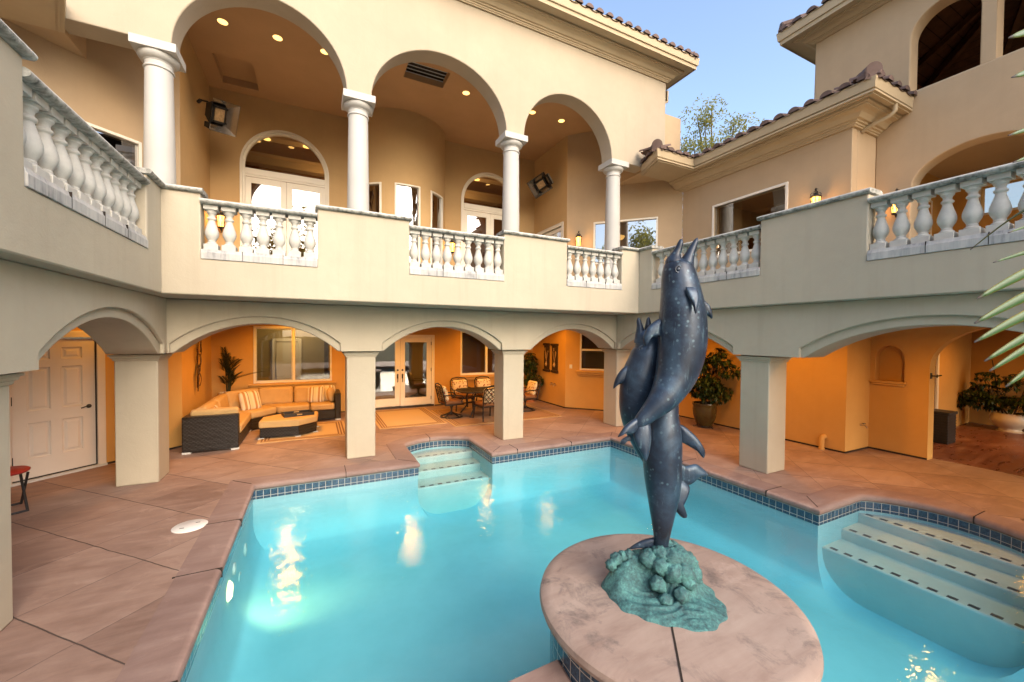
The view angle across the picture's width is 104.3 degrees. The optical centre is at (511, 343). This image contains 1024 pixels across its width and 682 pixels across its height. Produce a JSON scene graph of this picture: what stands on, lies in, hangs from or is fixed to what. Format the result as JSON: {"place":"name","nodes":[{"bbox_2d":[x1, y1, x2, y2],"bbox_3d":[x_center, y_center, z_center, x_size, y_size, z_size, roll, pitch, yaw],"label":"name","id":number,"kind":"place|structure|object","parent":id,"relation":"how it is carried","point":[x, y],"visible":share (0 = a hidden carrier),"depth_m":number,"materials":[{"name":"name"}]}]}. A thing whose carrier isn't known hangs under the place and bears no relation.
{"place":"outdoors","nodes":[
{"label":"outdoors","id":0,"kind":"place"},
{"bbox_2d":[375,395,425,399],"bbox_3d":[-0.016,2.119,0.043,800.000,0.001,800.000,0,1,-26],"label":"ground","id":1,"kind":"structure","parent":0,"point":[405,397],"depth_m":13.47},
{"bbox_2d":[0,0,1023,631],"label":"house","id":2,"kind":"structure","parent":1,"relation":"on","point":[364,172],"depth_m":7.07,"materials":[{"name":"beige paint"}]},
{"bbox_2d":[9,331,107,486],"bbox_3d":[-6.677,0.870,5.822,0.165,2.124,1.087,1,1,20],"label":"panel door","id":3,"kind":"structure","parent":2,"relation":"in","point":[57,410],"depth_m":5.87,"materials":[{"name":"paint"}]},
{"bbox_2d":[35,122,141,166],"bbox_3d":[-6.574,-2.790,5.959,0.085,1.187,1.685,1,1,19],"label":"window","id":4,"kind":"structure","parent":2,"relation":"in","point":[130,149],"depth_m":6.55,"materials":[{"name":"white paint"}]},
{"bbox_2d":[197,342,201,391],"bbox_3d":[-6.467,0.445,8.232,0.062,1.080,0.422,0,1,-26],"label":"wall art","id":5,"kind":"object","parent":2,"relation":"attached to","point":[198,370],"depth_m":8.20,"materials":[{"name":"brown metal"}]},
{"bbox_2d":[196,97,239,136],"bbox_3d":[-6.189,-4.796,8.258,0.751,0.636,0.529,31,21,16],"label":"patio heater","id":6,"kind":"object","parent":2,"relation":"attached to","point":[222,116],"visible":1,"depth_m":8.22,"materials":[{"name":"black metal"}]},
{"bbox_2d":[216,210,225,232],"bbox_3d":[-6.838,-2.890,9.363,0.196,0.580,0.233,0,1,-26],"label":"wall lantern","id":7,"kind":"object","parent":2,"relation":"attached to","point":[221,216],"depth_m":9.30,"materials":[{"name":"glass"}]},
{"bbox_2d":[216,17,228,25],"bbox_3d":[-5.357,-5.957,7.373,0.204,0.006,0.204,0,1,-26],"label":"recessed light","id":8,"kind":"object","parent":2,"relation":"attached to","point":[222,21],"visible":1,"depth_m":7.36,"materials":[{"name":"glass"}]},
{"bbox_2d":[272,34,283,41],"bbox_3d":[-4.570,-5.959,7.763,0.204,0.006,0.204,0,1,-26],"label":"recessed light","id":9,"kind":"object","parent":2,"relation":"attached to","point":[277,37],"visible":1,"depth_m":7.75,"materials":[{"name":"glass"}]},
{"bbox_2d":[240,130,328,255],"bbox_3d":[-5.713,-3.217,10.092,1.960,4.239,0.161,0,1,-26],"label":"arched door","id":10,"kind":"structure","parent":2,"relation":"in","point":[321,187],"depth_m":10.03,"materials":[{"name":"white paint"}]},
{"bbox_2d":[272,338,301,379],"bbox_3d":[-6.771,0.468,11.994,0.780,1.280,0.100,0,1,-26],"label":"breaker panel","id":11,"kind":"object","parent":2,"relation":"attached to","point":[282,357],"visible":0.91,"depth_m":11.96,"materials":[{"name":"white paint"}]},
{"bbox_2d":[276,342,297,375],"bbox_3d":[-6.778,0.468,12.008,0.560,1.020,0.050,0,1,-26],"label":"panel door","id":12,"kind":"structure","parent":11,"relation":"in","point":[283,349],"depth_m":11.97,"materials":[{"name":"white paint"}]},
{"bbox_2d":[248,326,335,388],"bbox_3d":[-5.572,0.362,10.180,1.960,1.606,0.170,0,1,-26],"label":"window","id":13,"kind":"structure","parent":2,"relation":"in","point":[277,383],"depth_m":10.07,"materials":[{"name":"white paint"}]},
{"bbox_2d":[319,48,327,54],"bbox_3d":[-3.821,-5.961,8.134,0.204,0.006,0.204,0,1,-26],"label":"recessed light","id":14,"kind":"object","parent":2,"relation":"attached to","point":[322,51],"visible":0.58,"depth_m":8.13,"materials":[{"name":"glass"}]},
{"bbox_2d":[324,341,329,373],"bbox_3d":[-5.540,0.255,12.593,0.720,1.400,0.050,0,1,-26],"label":"framed picture","id":15,"kind":"object","parent":2,"relation":"attached to","point":[326,358],"visible":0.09,"depth_m":12.45,"materials":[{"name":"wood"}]},
{"bbox_2d":[369,182,381,212],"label":"window","id":16,"kind":"structure","parent":2,"relation":"in","point":[375,188],"depth_m":10.22,"materials":[{"name":"white paint"}]},
{"bbox_2d":[375,335,434,409],"bbox_3d":[-3.212,0.794,11.417,1.986,2.104,0.165,0,1,-26],"label":"french door","id":17,"kind":"structure","parent":2,"relation":"in","point":[399,401],"depth_m":11.47,"materials":[{"name":"white paint"}]},
{"bbox_2d":[395,182,420,261],"bbox_3d":[-2.716,-2.974,10.355,0.662,2.298,0.123,0,1,-26],"label":"window","id":18,"kind":"structure","parent":2,"relation":"in","point":[407,196],"depth_m":10.36,"materials":[{"name":"glass"}]},
{"bbox_2d":[430,191,442,265],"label":"window","id":19,"kind":"structure","parent":2,"relation":"in","point":[436,207],"depth_m":11.00,"materials":[{"name":"white paint"}]},
{"bbox_2d":[450,239,454,253],"bbox_3d":[-1.792,-2.882,11.860,0.196,0.580,0.233,0,1,-26],"label":"wall lantern","id":20,"kind":"object","parent":2,"relation":"attached to","point":[452,246],"depth_m":11.79,"materials":[{"name":"yellow glass"}]},
{"bbox_2d":[462,90,469,95],"bbox_3d":[-1.093,-5.967,9.484,0.204,0.006,0.204,0,1,-26],"label":"recessed light","id":21,"kind":"object","parent":2,"relation":"attached to","point":[465,92],"visible":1,"depth_m":9.48,"materials":[{"name":"glass"}]},
{"bbox_2d":[457,331,493,380],"bbox_3d":[-0.764,0.371,12.560,2.010,1.566,0.170,0,1,-26],"label":"window","id":22,"kind":"structure","parent":2,"relation":"in","point":[470,378],"depth_m":12.35,"materials":[{"name":"white paint"}]},
{"bbox_2d":[461,172,502,268],"bbox_3d":[-0.701,-3.229,12.573,1.960,4.239,0.161,0,1,-26],"label":"arched door","id":23,"kind":"structure","parent":2,"relation":"in","point":[490,217],"depth_m":12.37,"materials":[{"name":"white paint"}]},
{"bbox_2d":[527,172,553,198],"bbox_3d":[0.936,-4.872,12.104,0.636,0.529,0.751,-24,19,29],"label":"patio heater","id":24,"kind":"object","parent":2,"relation":"attached to","point":[539,185],"visible":1,"depth_m":11.91,"materials":[{"name":"black metal"}]},
{"bbox_2d":[542,343,549,371],"bbox_3d":[1.075,0.428,12.473,0.100,0.883,0.350,0,1,-26],"label":"wall art","id":25,"kind":"object","parent":2,"relation":"attached to","point":[547,357],"depth_m":12.42},
{"bbox_2d":[537,222,563,237],"bbox_3d":[1.190,-2.344,12.397,0.120,2.505,1.560,0,1,-26],"label":"stair railing","id":26,"kind":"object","parent":2,"relation":"in","point":[556,230],"depth_m":12.10,"materials":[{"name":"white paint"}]},
{"bbox_2d":[550,343,558,372],"bbox_3d":[1.282,0.438,12.056,0.100,0.883,0.350,0,1,-26],"label":"wall art","id":27,"kind":"object","parent":2,"relation":"attached to","point":[554,358],"depth_m":12.01},
{"bbox_2d":[575,231,581,246],"bbox_3d":[1.889,-2.902,11.278,0.196,0.580,0.233,1,1,20],"label":"wall lantern","id":28,"kind":"object","parent":2,"relation":"attached to","point":[578,237],"depth_m":11.21,"materials":[{"name":"glass"}]},
{"bbox_2d":[576,334,603,376],"bbox_3d":[2.328,0.299,11.281,1.015,1.284,0.170,1,1,20],"label":"window","id":29,"kind":"structure","parent":2,"relation":"in","point":[597,372],"depth_m":11.32,"materials":[{"name":"white paint"}]},
{"bbox_2d":[593,217,657,263],"bbox_3d":[3.110,-2.818,10.986,1.710,1.187,0.085,1,1,20],"label":"window","id":30,"kind":"structure","parent":2,"relation":"in","point":[639,232],"depth_m":10.91,"materials":[{"name":"white paint"}]},
{"bbox_2d":[712,182,787,257],"bbox_3d":[5.267,-2.679,8.910,0.085,1.286,1.730,0,1,-26],"label":"window","id":31,"kind":"structure","parent":2,"relation":"in","point":[785,183],"depth_m":8.78,"materials":[{"name":"white paint"}]},
{"bbox_2d":[810,188,821,202],"bbox_3d":[5.774,-2.668,7.559,0.233,0.580,0.196,0,1,-26],"label":"wall lantern","id":32,"kind":"object","parent":2,"relation":"attached to","point":[815,196],"depth_m":7.51,"materials":[{"name":"yellow glass"}]},
{"bbox_2d":[818,434,826,449],"bbox_3d":[5.861,1.856,7.521,0.150,0.276,0.097,0,1,-26],"label":"drain pipe","id":33,"kind":"object","parent":2,"relation":"attached to","point":[822,437],"visible":1,"depth_m":7.49,"materials":[{"name":"paint"}]},
{"bbox_2d":[891,188,899,219],"bbox_3d":[6.921,-2.502,7.160,0.233,0.580,0.196,0,1,-26],"label":"wall lantern","id":34,"kind":"object","parent":2,"relation":"attached to","point":[894,209],"depth_m":7.14,"materials":[{"name":"yellow glass"}]},
{"bbox_2d":[918,200,932,235],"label":"window","id":35,"kind":"structure","parent":2,"relation":"in","point":[930,231],"depth_m":8.50,"materials":[{"name":"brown paint"}]},
{"bbox_2d":[930,373,941,378],"bbox_3d":[7.281,0.558,6.833,0.050,0.100,0.135,0,1,-26],"label":"gate latch","id":36,"kind":"object","parent":2,"relation":"attached to","point":[936,375],"visible":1,"depth_m":6.85,"materials":[{"name":"black metal"}]},
{"bbox_2d":[934,354,939,408],"bbox_3d":[8.737,0.929,8.469,1.500,2.136,0.130,0,1,-30],"label":"plank door","id":37,"kind":"structure","parent":2,"relation":"in","point":[936,390],"depth_m":8.75,"materials":[{"name":"white paint"}]},
{"bbox_2d":[957,360,1023,433],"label":"bowl planter","id":38,"kind":"object","parent":2,"relation":"on","point":[1011,420],"visible":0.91,"depth_m":9.09,"materials":[{"name":"white ceramic"}]},
{"bbox_2d":[978,176,1020,215],"bbox_3d":[10.054,-3.013,8.140,0.085,0.657,0.700,0,1,-26],"label":"window","id":39,"kind":"structure","parent":2,"relation":"in","point":[1018,177],"depth_m":8.30,"materials":[{"name":"brown paint"}]},
{"bbox_2d":[678,94,763,226],"bbox_3d":[14.889,-8.407,29.755,8.222,20.068,8.203,0,1,-26],"label":"tree","id":40,"kind":"object","parent":1,"relation":"on","point":[704,123],"visible":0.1,"depth_m":28.56,"materials":[{"name":"green plant"}]},
{"bbox_2d":[0,399,1023,681],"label":"pool deck","id":41,"kind":"structure","parent":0,"point":[98,557],"depth_m":4.85,"materials":[{"name":"concrete"}]},
{"bbox_2d":[10,465,30,514],"bbox_3d":[-5.894,1.720,4.657,0.404,0.499,0.344,1,1,29],"label":"folding stool","id":42,"kind":"object","parent":41,"relation":"on","point":[18,470],"visible":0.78,"depth_m":4.71,"materials":[{"name":"red plastic"}]},
{"bbox_2d":[171,519,207,533],"bbox_3d":[-3.501,1.980,4.330,0.316,0.014,0.316,0,1,-26],"label":"skimmer lid","id":43,"kind":"object","parent":41,"relation":"on","point":[189,526],"visible":1,"depth_m":4.30,"materials":[{"name":"white plastic"}]},
{"bbox_2d":[218,346,262,394],"bbox_3d":[-6.269,0.960,9.247,0.947,1.813,0.627,0,1,-26],"label":"feather palm","id":44,"kind":"object","parent":41,"relation":"on","point":[230,376],"visible":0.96,"depth_m":9.17,"materials":[{"name":"green plant"}]},
{"bbox_2d":[182,385,340,454],"bbox_3d":[-5.124,1.482,8.682,2.630,0.811,2.800,0,1,-26],"label":"sectional sofa","id":45,"kind":"object","parent":41,"relation":"on","point":[228,423],"visible":0.8,"depth_m":7.80,"materials":[{"name":"beige fabric"}]},
{"bbox_2d":[238,390,261,410],"bbox_3d":[-5.855,1.277,8.907,0.150,0.440,0.440,-21,-7,23],"label":"throw pillow","id":46,"kind":"object","parent":45,"relation":"on","point":[249,400],"visible":0.91,"depth_m":8.83,"materials":[{"name":"fabric"}]},
{"bbox_2d":[307,386,324,402],"bbox_3d":[-4.872,1.264,9.918,0.400,0.400,0.140,0,-21,-18],"label":"throw pillow","id":47,"kind":"object","parent":45,"relation":"on","point":[316,394],"visible":1,"depth_m":9.86,"materials":[{"name":"fabric"}]},
{"bbox_2d":[324,385,334,400],"bbox_3d":[-4.674,1.253,10.060,0.400,0.400,0.140,0,-19,-32],"label":"throw pillow","id":48,"kind":"object","parent":45,"relation":"on","point":[327,387],"visible":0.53,"depth_m":10.04,"materials":[{"name":"fabric"}]},
{"bbox_2d":[326,387,334,401],"bbox_3d":[-4.505,1.267,9.921,0.190,0.360,0.360,-10,3,-11],"label":"bolster","id":49,"kind":"object","parent":45,"relation":"on","point":[330,393],"visible":0.92,"depth_m":9.79,"materials":[{"name":"orange fabric"}]},
{"bbox_2d":[256,421,344,443],"bbox_3d":[-4.470,1.887,8.613,1.620,0.010,1.520,0,1,-26],"label":"rug","id":50,"kind":"object","parent":41,"relation":"on","point":[331,429],"visible":0.49,"depth_m":8.34,"materials":[{"name":"fabric"}]},
{"bbox_2d":[258,411,318,439],"bbox_3d":[-4.694,1.713,8.437,1.086,0.365,0.911,0,1,-26],"label":"ottoman","id":51,"kind":"object","parent":50,"relation":"on","point":[278,425],"visible":0.92,"depth_m":8.07,"materials":[{"name":"beige fabric"}]},
{"bbox_2d":[281,409,313,417],"bbox_3d":[-4.592,1.494,8.543,0.570,0.065,0.372,0,1,-38],"label":"serving tray","id":52,"kind":"object","parent":51,"relation":"on","point":[297,413],"visible":1,"depth_m":8.52,"materials":[{"name":"black metal"}]},
{"bbox_2d":[375,407,446,429],"bbox_3d":[-2.724,1.869,10.147,1.550,0.010,2.240,0,1,-26],"label":"rug","id":53,"kind":"object","parent":41,"relation":"on","point":[398,418],"visible":0.9,"depth_m":9.94,"materials":[{"name":"fabric"}]},
{"bbox_2d":[430,403,560,426],"bbox_3d":[-0.472,1.874,10.737,2.930,0.010,2.180,0,1,-26],"label":"rug","id":54,"kind":"object","parent":41,"relation":"on","point":[466,420],"visible":0.69,"depth_m":10.43,"materials":[{"name":"fabric"}]},
{"bbox_2d":[435,383,463,418],"bbox_3d":[-1.593,1.433,10.202,0.671,0.902,0.610,0,1,-30],"label":"dining chair","id":55,"kind":"object","parent":54,"relation":"on","point":[452,402],"visible":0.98,"depth_m":10.09,"materials":[{"name":"metal"}]},
{"bbox_2d":[438,385,448,400],"bbox_3d":[-1.737,1.259,10.113,0.130,0.400,0.440,-16,9,-29],"label":"chair pillow","id":56,"kind":"object","parent":55,"relation":"on","point":[445,393],"visible":0.68,"depth_m":9.94,"materials":[{"name":"fabric"}]},
{"bbox_2d":[450,377,472,411],"bbox_3d":[-1.427,1.414,11.281,0.610,0.906,0.660,0,1,-24],"label":"dining chair","id":57,"kind":"object","parent":54,"relation":"on","point":[469,396],"visible":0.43,"depth_m":11.13,"materials":[{"name":"metal"}]},
{"bbox_2d":[452,380,466,393],"bbox_3d":[-1.493,1.235,11.427,0.440,0.400,0.130,0,-13,-24],"label":"chair pillow","id":58,"kind":"object","parent":57,"relation":"on","point":[456,384],"visible":0.66,"depth_m":11.37,"materials":[{"name":"fabric"}]},
{"bbox_2d":[455,386,493,417],"bbox_3d":[-0.604,1.556,10.742,1.800,0.676,1.000,0,1,-26],"label":"dining table","id":59,"kind":"object","parent":54,"relation":"on","point":[473,390],"visible":0.4,"depth_m":10.41,"materials":[{"name":"metal"}]},
{"bbox_2d":[472,385,493,421],"bbox_3d":[-0.605,1.447,9.946,0.610,0.906,0.660,0,1,-33],"label":"dining chair","id":60,"kind":"object","parent":54,"relation":"on","point":[481,404],"visible":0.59,"depth_m":9.73,"materials":[{"name":"metal"}]},
{"bbox_2d":[482,387,493,402],"bbox_3d":[-0.513,1.275,9.806,0.440,0.400,0.130,0,15,-33],"label":"chair pillow","id":61,"kind":"object","parent":60,"relation":"on","point":[489,394],"visible":0.52,"depth_m":9.71,"materials":[{"name":"fabric"}]},
{"bbox_2d":[474,376,491,400],"bbox_3d":[-0.749,1.413,11.617,0.610,0.906,0.660,0,1,-28],"label":"dining chair","id":62,"kind":"object","parent":54,"relation":"on","point":[480,394],"visible":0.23,"depth_m":11.72,"materials":[{"name":"metal"}]},
{"bbox_2d":[477,378,490,386],"bbox_3d":[-0.825,1.233,11.758,0.440,0.400,0.130,0,-13,-28],"label":"chair pillow","id":63,"kind":"object","parent":62,"relation":"on","point":[483,382],"visible":0.51,"depth_m":11.70,"materials":[{"name":"fabric"}]},
{"bbox_2d":[523,378,540,411],"bbox_3d":[0.414,1.427,11.223,0.671,0.902,0.610,0,1,-29],"label":"dining chair","id":64,"kind":"object","parent":54,"relation":"on","point":[526,396],"visible":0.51,"depth_m":11.10,"materials":[{"name":"metal"}]},
{"bbox_2d":[526,380,537,394],"bbox_3d":[0.563,1.253,11.303,0.130,0.400,0.440,16,-6,-29],"label":"chair pillow","id":65,"kind":"object","parent":64,"relation":"on","point":[531,385],"visible":0.93,"depth_m":11.20,"materials":[{"name":"fabric"}]},
{"bbox_2d":[523,353,543,402],"bbox_3d":[0.635,1.071,12.648,0.858,1.562,0.765,0,1,-26],"label":"corner plant","id":66,"kind":"object","parent":41,"relation":"on","point":[531,362],"visible":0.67,"depth_m":12.58,"materials":[{"name":"green plant"}]},
{"bbox_2d":[115,432,1023,681],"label":"swimming pool","id":67,"kind":"structure","parent":41,"relation":"in","point":[429,557],"depth_m":4.83,"materials":[{"name":"liquid"}]},
{"bbox_2d":[509,660,570,681],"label":"pool ledge","id":68,"kind":"object","parent":67,"relation":"on","point":[553,671],"visible":1,"depth_m":2.46,"materials":[{"name":"concrete"}]},
{"bbox_2d":[540,534,823,681],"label":"plinth","id":69,"kind":"structure","parent":67,"relation":"in","point":[765,631],"depth_m":2.44,"materials":[{"name":"concrete"}]},
{"bbox_2d":[601,238,727,631],"bbox_3d":[1.045,0.519,2.746,0.812,2.468,0.646,1,1,9],"label":"dolphin statue","id":70,"kind":"object","parent":69,"relation":"on","point":[657,578],"visible":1,"depth_m":2.70,"materials":[{"name":"metal"}]},
{"bbox_2d":[689,345,740,428],"bbox_3d":[4.527,0.952,9.228,0.975,1.994,1.358,0,1,-26],"label":"potted plant","id":71,"kind":"object","parent":41,"relation":"on","point":[704,412],"visible":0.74,"depth_m":9.07,"materials":[{"name":"green plant"}]},
{"bbox_2d":[970,29,1023,386],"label":"yucca plant","id":72,"kind":"object","parent":41,"relation":"on","point":[1014,301],"visible":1,"depth_m":1.50,"materials":[{"name":"green plant"}]},
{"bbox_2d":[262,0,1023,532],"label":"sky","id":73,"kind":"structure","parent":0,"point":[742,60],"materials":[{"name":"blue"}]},
{"bbox_2d":[933,409,957,444],"bbox_3d":[8.732,1.684,8.111,0.440,0.640,0.360,0,1,-26],"label":"waste bin","id":74,"kind":"object","parent":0,"point":[944,427],"visible":0.73,"depth_m":7.97,"materials":[{"name":"black plastic"}]}
]}

